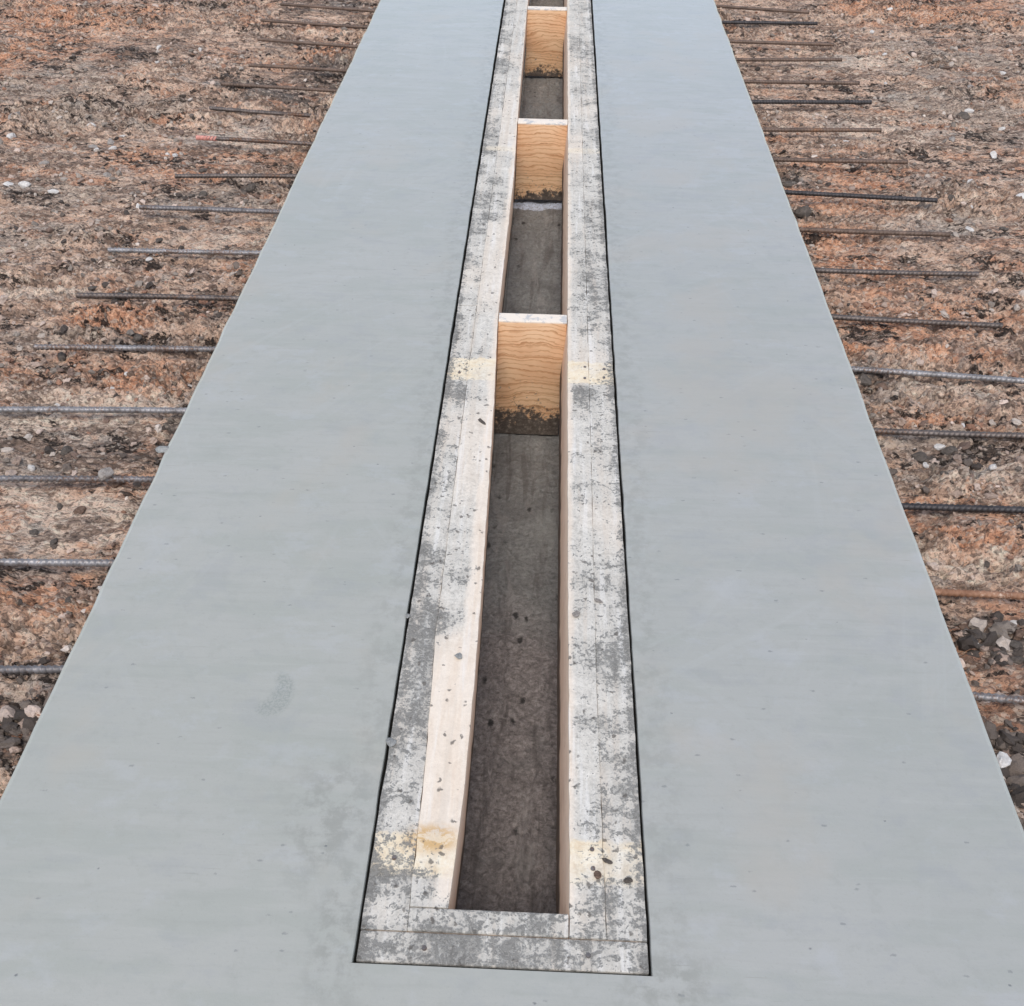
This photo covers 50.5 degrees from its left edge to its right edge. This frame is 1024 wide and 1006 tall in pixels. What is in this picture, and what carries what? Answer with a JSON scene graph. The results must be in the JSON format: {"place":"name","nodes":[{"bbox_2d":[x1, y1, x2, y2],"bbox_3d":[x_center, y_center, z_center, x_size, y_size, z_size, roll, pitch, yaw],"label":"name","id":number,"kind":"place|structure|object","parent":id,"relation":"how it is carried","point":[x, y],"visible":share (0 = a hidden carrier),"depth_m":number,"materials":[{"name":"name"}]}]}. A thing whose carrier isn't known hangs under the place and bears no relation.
{"place":"outdoors","nodes":[
{"label":"outdoors","id":0,"kind":"place"},
{"bbox_2d":[0,0,1023,798],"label":"ground","id":1,"kind":"structure","parent":0,"point":[966,548],"depth_m":3.85,"materials":[{"name":"soil"}]},
{"bbox_2d":[3,181,13,186],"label":"white stone","id":2,"kind":"object","parent":1,"relation":"on","point":[7,183],"visible":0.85,"depth_m":4.06,"materials":[{"name":"stone"}]},
{"bbox_2d":[6,133,15,138],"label":"white stone","id":3,"kind":"object","parent":1,"relation":"on","point":[11,135],"visible":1,"depth_m":4.40,"materials":[{"name":"stone"}]},
{"bbox_2d":[18,181,31,187],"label":"white stone","id":4,"kind":"object","parent":1,"relation":"on","point":[23,184],"visible":1,"depth_m":4.04,"materials":[{"name":"stone"}]},
{"bbox_2d":[27,465,34,470],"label":"white stone","id":5,"kind":"object","parent":1,"relation":"on","point":[31,467],"visible":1,"depth_m":2.73,"materials":[{"name":"stone"}]},
{"bbox_2d":[29,529,37,534],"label":"clay clod","id":6,"kind":"object","parent":1,"relation":"on","point":[33,532],"visible":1,"depth_m":2.57,"materials":[{"name":"soil"}]},
{"bbox_2d":[38,160,49,164],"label":"grey stone","id":7,"kind":"object","parent":1,"relation":"on","point":[46,162],"visible":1,"depth_m":4.21,"materials":[{"name":"grey stone"}]},
{"bbox_2d":[47,189,58,193],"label":"white stone","id":8,"kind":"object","parent":1,"relation":"on","point":[55,191],"visible":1,"depth_m":4.02,"materials":[{"name":"stone"}]},
{"bbox_2d":[50,538,57,544],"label":"clay clod","id":9,"kind":"object","parent":1,"relation":"on","point":[54,541],"visible":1,"depth_m":2.52,"materials":[{"name":"soil"}]},
{"bbox_2d":[57,503,63,509],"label":"clay clod","id":10,"kind":"object","parent":1,"relation":"on","point":[60,506],"visible":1,"depth_m":2.63,"materials":[{"name":"grey soil"}]},
{"bbox_2d":[57,352,65,360],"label":"clay clod","id":11,"kind":"object","parent":1,"relation":"on","point":[61,356],"visible":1,"depth_m":3.16,"materials":[{"name":"grey soil"}]},
{"bbox_2d":[60,446,72,454],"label":"clay clod","id":12,"kind":"object","parent":1,"relation":"on","point":[65,450],"visible":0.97,"depth_m":2.79,"materials":[{"name":"grey stone"}]},
{"bbox_2d":[65,595,71,602],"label":"clay clod","id":13,"kind":"object","parent":1,"relation":"on","point":[67,599],"visible":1,"depth_m":2.38,"materials":[{"name":"soil"}]},
{"bbox_2d":[73,506,85,513],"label":"clay clod","id":14,"kind":"object","parent":1,"relation":"on","point":[80,510],"visible":1,"depth_m":2.61,"materials":[{"name":"brown soil"}]},
{"bbox_2d":[87,286,96,290],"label":"clay clod","id":15,"kind":"object","parent":1,"relation":"on","point":[91,288],"visible":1,"depth_m":3.42,"materials":[{"name":"soil"}]},
{"bbox_2d":[98,467,113,479],"bbox_3d":[-0.991,-0.071,2.648,0.038,0.028,0.029,-22,45,-25],"label":"stone","id":16,"kind":"object","parent":1,"relation":"on","point":[105,473],"visible":1,"depth_m":2.64,"materials":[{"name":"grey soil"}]},
{"bbox_2d":[103,172,111,176],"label":"grey stone","id":17,"kind":"object","parent":1,"relation":"on","point":[106,174],"visible":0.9,"depth_m":4.16,"materials":[{"name":"grey stone"}]},
{"bbox_2d":[107,138,114,145],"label":"grey stone","id":18,"kind":"object","parent":1,"relation":"on","point":[110,141],"visible":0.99,"depth_m":4.38,"materials":[{"name":"grey stone"}]},
{"bbox_2d":[107,475,124,487],"bbox_3d":[-0.986,-0.059,2.697,0.046,0.026,0.041,28,47,29],"label":"clay clod","id":19,"kind":"object","parent":1,"relation":"on","point":[114,484],"visible":0.43,"depth_m":2.68,"materials":[{"name":"soil"}]},
{"bbox_2d":[123,50,132,55],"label":"clay clod","id":20,"kind":"object","parent":1,"relation":"on","point":[127,52],"visible":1,"depth_m":5.23,"materials":[{"name":"brown soil"}]},
{"bbox_2d":[126,371,134,376],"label":"clay clod","id":21,"kind":"object","parent":1,"relation":"on","point":[130,373],"visible":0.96,"depth_m":3.04,"materials":[{"name":"soil"}]},
{"bbox_2d":[133,334,141,341],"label":"clay clod","id":22,"kind":"object","parent":1,"relation":"on","point":[137,337],"visible":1,"depth_m":3.18,"materials":[{"name":"grey soil"}]},
{"bbox_2d":[155,446,168,452],"bbox_3d":[-0.844,-0.130,2.625,0.042,0.014,0.024,1,40,0],"label":"concrete chip","id":23,"kind":"object","parent":1,"relation":"on","point":[160,449],"visible":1,"depth_m":2.62,"materials":[{"name":"white concrete"}]},
{"bbox_2d":[198,191,207,196],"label":"clay clod","id":24,"kind":"object","parent":1,"relation":"on","point":[204,193],"visible":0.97,"depth_m":4.04,"materials":[{"name":"soil"}]},
{"bbox_2d":[199,168,207,172],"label":"clay clod","id":25,"kind":"object","parent":1,"relation":"on","point":[202,170],"visible":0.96,"depth_m":4.21,"materials":[{"name":"brown soil"}]},
{"bbox_2d":[245,183,255,191],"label":"clay clod","id":26,"kind":"object","parent":1,"relation":"on","point":[251,187],"visible":1,"depth_m":4.06,"materials":[{"name":"soil"}]},
{"bbox_2d":[295,83,306,86],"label":"clay clod","id":27,"kind":"object","parent":1,"relation":"on","point":[301,85],"visible":0.57,"depth_m":4.90,"materials":[{"name":"brown soil"}]},
{"bbox_2d":[457,0,562,913],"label":"trench floor","id":28,"kind":"structure","parent":1,"relation":"on","point":[509,861],"depth_m":2.68,"materials":[{"name":"grey concrete"}]},
{"bbox_2d":[0,0,1023,1005],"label":"concrete slab","id":29,"kind":"structure","parent":1,"relation":"on","point":[189,807],"depth_m":2.17,"materials":[{"name":"grey concrete"}]},
{"bbox_2d":[0,665,63,673],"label":"rebar","id":30,"kind":"object","parent":29,"relation":"attached to","point":[30,669],"visible":0.47,"depth_m":2.18,"materials":[{"name":"metal"}]},
{"bbox_2d":[0,558,113,566],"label":"rebar","id":31,"kind":"object","parent":29,"relation":"attached to","point":[55,562],"visible":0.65,"depth_m":2.42,"materials":[{"name":"metal"}]},
{"bbox_2d":[0,475,154,482],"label":"rebar","id":32,"kind":"object","parent":29,"relation":"attached to","point":[81,478],"visible":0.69,"depth_m":2.65,"materials":[{"name":"metal"}]},
{"bbox_2d":[0,406,186,413],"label":"rebar","id":33,"kind":"object","parent":29,"relation":"attached to","point":[79,409],"visible":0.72,"depth_m":2.88,"materials":[{"name":"metal"}]},
{"bbox_2d":[33,344,215,352],"bbox_3d":[-1.046,-0.445,3.124,0.660,0.022,0.020,1,69,0],"label":"rebar","id":34,"kind":"object","parent":29,"relation":"attached to","point":[154,348],"visible":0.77,"depth_m":3.12,"materials":[{"name":"metal"}]},
{"bbox_2d":[76,292,238,301],"bbox_3d":[-1.019,-0.636,3.355,0.660,0.024,0.021,2,77,1],"label":"rebar","id":35,"kind":"object","parent":29,"relation":"attached to","point":[157,296],"visible":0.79,"depth_m":3.35,"materials":[{"name":"metal"}]},
{"bbox_2d":[107,247,260,255],"bbox_3d":[-1.011,-0.833,3.600,0.660,0.022,0.021,1,84,1],"label":"rebar","id":36,"kind":"object","parent":29,"relation":"attached to","point":[184,251],"visible":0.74,"depth_m":3.60,"materials":[{"name":"metal"}]},
{"bbox_2d":[139,205,280,214],"bbox_3d":[-0.992,-1.036,3.840,0.660,0.021,0.022,3,1,2],"label":"rebar","id":37,"kind":"object","parent":29,"relation":"attached to","point":[209,209],"visible":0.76,"depth_m":3.84,"materials":[{"name":"metal"}]},
{"bbox_2d":[175,173,296,178],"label":"rebar","id":38,"kind":"object","parent":29,"relation":"attached to","point":[237,175],"visible":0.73,"depth_m":4.07,"materials":[{"name":"metal"}]},
{"bbox_2d":[196,135,312,145],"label":"rebar","id":39,"kind":"object","parent":29,"relation":"attached to","point":[237,139],"visible":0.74,"depth_m":4.33,"materials":[{"name":"metal"}]},
{"bbox_2d":[209,106,325,116],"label":"rebar","id":40,"kind":"object","parent":29,"relation":"attached to","point":[249,111],"visible":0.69,"depth_m":4.60,"materials":[{"name":"metal"}]},
{"bbox_2d":[221,82,337,92],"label":"rebar","id":41,"kind":"object","parent":29,"relation":"attached to","point":[233,84],"visible":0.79,"depth_m":4.83,"materials":[{"name":"brown metal"}]},
{"bbox_2d":[248,63,347,72],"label":"rebar","id":42,"kind":"object","parent":29,"relation":"attached to","point":[276,66],"visible":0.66,"depth_m":5.02,"materials":[{"name":"brown metal"}]},
{"bbox_2d":[257,37,358,48],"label":"rebar","id":43,"kind":"object","parent":29,"relation":"attached to","point":[307,43],"visible":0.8,"depth_m":5.30,"materials":[{"name":"brown metal"}]},
{"bbox_2d":[260,18,367,28],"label":"rebar","id":44,"kind":"object","parent":29,"relation":"attached to","point":[314,23],"visible":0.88,"depth_m":5.56,"materials":[{"name":"brown metal"}]},
{"bbox_2d":[280,2,375,12],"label":"rebar","id":45,"kind":"object","parent":29,"relation":"attached to","point":[328,7],"visible":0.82,"depth_m":5.78,"materials":[{"name":"brown metal"}]},
{"bbox_2d":[356,0,648,975],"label":"timber form","id":46,"kind":"object","parent":29,"relation":"attached to","point":[554,374],"visible":0.99,"depth_m":2.27,"materials":[{"name":"white wood"}]},
{"bbox_2d":[386,738,395,746],"bbox_3d":[-0.218,0.430,1.952,0.021,0.008,0.018,20,43,22],"label":"cement crumb","id":47,"kind":"object","parent":46,"relation":"on","point":[390,742],"visible":1,"depth_m":1.95,"materials":[{"name":"concrete"}]},
{"bbox_2d":[454,653,461,658],"bbox_3d":[-0.103,0.298,2.110,0.014,0.008,0.015,-25,46,-28],"label":"cement crumb","id":48,"kind":"object","parent":46,"relation":"on","point":[458,655],"visible":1,"depth_m":2.11,"materials":[{"name":"concrete"}]},
{"bbox_2d":[572,610,579,617],"bbox_3d":[0.131,0.226,2.204,0.018,0.008,0.015,-27,47,-29],"label":"cement crumb","id":49,"kind":"object","parent":46,"relation":"on","point":[576,613],"visible":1,"depth_m":2.20,"materials":[{"name":"grey concrete"}]},
{"bbox_2d":[594,870,601,878],"bbox_3d":[0.138,0.600,1.751,0.013,0.006,0.016,5,40,4],"label":"cement crumb","id":50,"kind":"object","parent":46,"relation":"on","point":[597,874],"visible":1,"depth_m":1.75,"materials":[{"name":"brown concrete"}]},
{"bbox_2d":[602,858,612,863],"bbox_3d":[0.155,0.585,1.773,0.021,0.006,0.008,16,42,18],"label":"cement crumb","id":51,"kind":"object","parent":46,"relation":"on","point":[606,860],"visible":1,"depth_m":1.77,"materials":[{"name":"concrete"}]},
{"bbox_2d":[623,877,632,882],"bbox_3d":[0.186,0.607,1.745,0.016,0.006,0.010,-12,41,-16],"label":"cement crumb","id":52,"kind":"object","parent":46,"relation":"on","point":[627,880],"visible":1,"depth_m":1.74,"materials":[{"name":"concrete"}]},
{"bbox_2d":[716,4,809,13],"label":"rebar","id":53,"kind":"object","parent":29,"relation":"attached to","point":[763,9],"visible":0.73,"depth_m":5.86,"materials":[{"name":"brown metal"}]},
{"bbox_2d":[722,20,817,24],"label":"rebar","id":54,"kind":"object","parent":29,"relation":"attached to","point":[771,22],"visible":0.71,"depth_m":5.67,"materials":[{"name":"metal"}]},
{"bbox_2d":[729,39,833,46],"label":"rebar","id":55,"kind":"object","parent":29,"relation":"attached to","point":[781,43],"visible":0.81,"depth_m":5.41,"materials":[{"name":"brown metal"}]},
{"bbox_2d":[735,57,841,61],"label":"rebar","id":56,"kind":"object","parent":29,"relation":"attached to","point":[784,59],"visible":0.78,"depth_m":5.21,"materials":[{"name":"brown metal"}]},
{"bbox_2d":[744,79,859,84],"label":"rebar","id":57,"kind":"object","parent":29,"relation":"attached to","point":[820,82],"visible":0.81,"depth_m":4.97,"materials":[{"name":"brown metal"}]},
{"bbox_2d":[751,100,871,104],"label":"rebar","id":58,"kind":"object","parent":29,"relation":"attached to","point":[849,102],"visible":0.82,"depth_m":4.76,"materials":[{"name":"metal"}]},
{"bbox_2d":[761,127,881,131],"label":"rebar","id":59,"kind":"object","parent":29,"relation":"attached to","point":[764,129],"visible":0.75,"depth_m":4.51,"materials":[{"name":"brown metal"}]},
{"bbox_2d":[772,157,907,163],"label":"rebar","id":60,"kind":"object","parent":29,"relation":"attached to","point":[838,160],"visible":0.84,"depth_m":4.26,"materials":[{"name":"brown metal"}]},
{"bbox_2d":[784,190,937,202],"bbox_3d":[1.238,-1.138,4.014,0.660,0.021,0.023,4,40,3],"label":"rebar","id":61,"kind":"object","parent":29,"relation":"attached to","point":[862,196],"visible":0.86,"depth_m":4.00,"materials":[{"name":"metal"}]},
{"bbox_2d":[798,227,950,236],"bbox_3d":[1.195,-0.947,3.782,0.660,0.021,0.022,2,40,1],"label":"rebar","id":62,"kind":"object","parent":29,"relation":"attached to","point":[875,232],"visible":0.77,"depth_m":3.77,"materials":[{"name":"brown metal"}]},
{"bbox_2d":[814,267,978,276],"bbox_3d":[1.191,-0.756,3.549,0.660,0.021,0.024,2,40,2],"label":"rebar","id":63,"kind":"object","parent":29,"relation":"attached to","point":[898,272],"visible":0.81,"depth_m":3.54,"materials":[{"name":"metal"}]},
{"bbox_2d":[831,314,1002,328],"bbox_3d":[1.162,-0.559,3.314,0.660,0.021,0.024,4,40,3],"label":"rebar","id":64,"kind":"object","parent":29,"relation":"attached to","point":[917,321],"visible":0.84,"depth_m":3.30,"materials":[{"name":"metal"}]},
{"bbox_2d":[851,366,1023,383],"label":"rebar","id":65,"kind":"object","parent":29,"relation":"attached to","point":[936,374],"visible":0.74,"depth_m":3.06,"materials":[{"name":"metal"}]},
{"bbox_2d":[873,427,1023,438],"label":"rebar","id":66,"kind":"object","parent":29,"relation":"attached to","point":[955,434],"visible":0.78,"depth_m":2.85,"materials":[{"name":"metal"}]},
{"bbox_2d":[901,502,1023,513],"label":"rebar","id":67,"kind":"object","parent":29,"relation":"attached to","point":[963,507],"visible":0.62,"depth_m":2.61,"materials":[{"name":"metal"}]},
{"bbox_2d":[934,588,1023,599],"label":"rebar","id":68,"kind":"object","parent":29,"relation":"attached to","point":[979,593],"visible":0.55,"depth_m":2.38,"materials":[{"name":"orange metal"}]},
{"bbox_2d":[972,691,1023,704],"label":"rebar","id":69,"kind":"object","parent":29,"relation":"attached to","point":[998,698],"visible":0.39,"depth_m":2.15,"materials":[{"name":"metal"}]},
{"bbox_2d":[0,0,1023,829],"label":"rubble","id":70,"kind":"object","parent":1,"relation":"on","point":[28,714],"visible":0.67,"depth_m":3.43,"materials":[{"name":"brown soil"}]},
{"bbox_2d":[781,181,792,186],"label":"clay clod","id":71,"kind":"object","parent":1,"relation":"on","point":[787,184],"visible":0.79,"depth_m":4.14,"materials":[{"name":"soil"}]},
{"bbox_2d":[795,205,811,216],"bbox_3d":[1.068,-1.068,3.982,0.065,0.046,0.048,-1,36,-2],"label":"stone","id":72,"kind":"object","parent":1,"relation":"on","point":[803,211],"visible":1,"depth_m":3.97,"materials":[{"name":"stone"}]},
{"bbox_2d":[858,373,871,385],"bbox_3d":[0.998,-0.351,3.073,0.043,0.020,0.050,-3,48,-8],"label":"clay clod","id":73,"kind":"object","parent":1,"relation":"on","point":[864,379],"visible":1,"depth_m":3.06,"materials":[{"name":"soil"}]},
{"bbox_2d":[875,382,887,389],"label":"clay clod","id":74,"kind":"object","parent":1,"relation":"on","point":[883,385],"visible":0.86,"depth_m":3.05,"materials":[{"name":"soil"}]},
{"bbox_2d":[911,451,926,461],"bbox_3d":[1.064,-0.120,2.823,0.039,0.018,0.046,-25,33,-14],"label":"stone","id":75,"kind":"object","parent":1,"relation":"on","point":[918,456],"visible":1,"depth_m":2.82,"materials":[{"name":"grey stone"}]},
{"bbox_2d":[923,462,928,467],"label":"white stone","id":76,"kind":"object","parent":1,"relation":"on","point":[925,465],"visible":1,"depth_m":2.80,"materials":[{"name":"stone"}]},
{"bbox_2d":[934,444,945,449],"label":"white stone","id":77,"kind":"object","parent":1,"relation":"on","point":[939,446],"visible":1,"depth_m":2.84,"materials":[{"name":"stone"}]},
{"bbox_2d":[941,446,957,455],"bbox_3d":[1.141,-0.134,2.829,0.041,0.025,0.028,-11,41,5],"label":"clay clod","id":78,"kind":"object","parent":1,"relation":"on","point":[948,450],"visible":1,"depth_m":2.82,"materials":[{"name":"grey stone"}]},
{"bbox_2d":[947,194,955,200],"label":"clay clod","id":79,"kind":"object","parent":1,"relation":"on","point":[950,197],"visible":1,"depth_m":4.08,"materials":[{"name":"grey stone"}]},
{"bbox_2d":[958,624,968,629],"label":"clay clod","id":80,"kind":"object","parent":1,"relation":"on","point":[962,626],"visible":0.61,"depth_m":2.37,"materials":[{"name":"soil"}]},
{"bbox_2d":[957,112,969,118],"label":"clay clod","id":81,"kind":"object","parent":1,"relation":"on","point":[964,115],"visible":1,"depth_m":4.78,"materials":[{"name":"grey stone"}]},
{"bbox_2d":[964,108,973,112],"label":"white stone","id":82,"kind":"object","parent":1,"relation":"on","point":[968,110],"visible":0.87,"depth_m":4.83,"materials":[{"name":"stone"}]},
{"bbox_2d":[966,226,973,231],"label":"white stone","id":83,"kind":"object","parent":1,"relation":"on","point":[970,229],"visible":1,"depth_m":3.87,"materials":[{"name":"stone"}]},
{"bbox_2d":[980,633,987,640],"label":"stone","id":84,"kind":"object","parent":1,"relation":"on","point":[984,636],"visible":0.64,"depth_m":2.33,"materials":[{"name":"grey stone"}]},
{"bbox_2d":[984,561,989,567],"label":"clay clod","id":85,"kind":"object","parent":1,"relation":"on","point":[986,564],"visible":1,"depth_m":2.52,"materials":[{"name":"grey soil"}]},
{"bbox_2d":[989,464,996,469],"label":"white stone","id":86,"kind":"object","parent":1,"relation":"on","point":[992,466],"visible":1,"depth_m":2.74,"materials":[{"name":"stone"}]},
{"bbox_2d":[990,151,996,158],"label":"white stone","id":87,"kind":"object","parent":1,"relation":"on","point":[993,154],"visible":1,"depth_m":4.43,"materials":[{"name":"stone"}]},
{"bbox_2d":[990,650,1007,656],"bbox_3d":[1.028,0.322,2.288,0.035,0.023,0.027,6,40,6],"label":"clay clod","id":88,"kind":"object","parent":1,"relation":"on","point":[993,653],"visible":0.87,"depth_m":2.28,"materials":[{"name":"grey stone"}]},
{"bbox_2d":[996,751,1011,767],"bbox_3d":[0.885,0.465,1.951,0.026,0.015,0.038,19,43,21],"label":"stone","id":89,"kind":"object","parent":1,"relation":"on","point":[1004,759],"visible":1,"depth_m":1.95,"materials":[{"name":"white stone"}]},
{"bbox_2d":[999,226,1008,231],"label":"clay clod","id":90,"kind":"object","parent":1,"relation":"on","point":[1003,229],"visible":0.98,"depth_m":3.88,"materials":[{"name":"soil"}]},
{"bbox_2d":[1009,640,1022,647],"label":"stone","id":91,"kind":"object","parent":1,"relation":"on","point":[1015,644],"visible":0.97,"depth_m":2.31,"materials":[{"name":"grey stone"}]},
{"bbox_2d":[1010,656,1023,664],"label":"clay clod","id":92,"kind":"object","parent":1,"relation":"on","point":[1018,660],"visible":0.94,"depth_m":2.27,"materials":[{"name":"grey soil"}]},
{"bbox_2d":[1013,629,1023,639],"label":"clay clod","id":93,"kind":"object","parent":1,"relation":"on","point":[1018,634],"visible":0.99,"depth_m":2.33,"materials":[{"name":"soil"}]}
]}

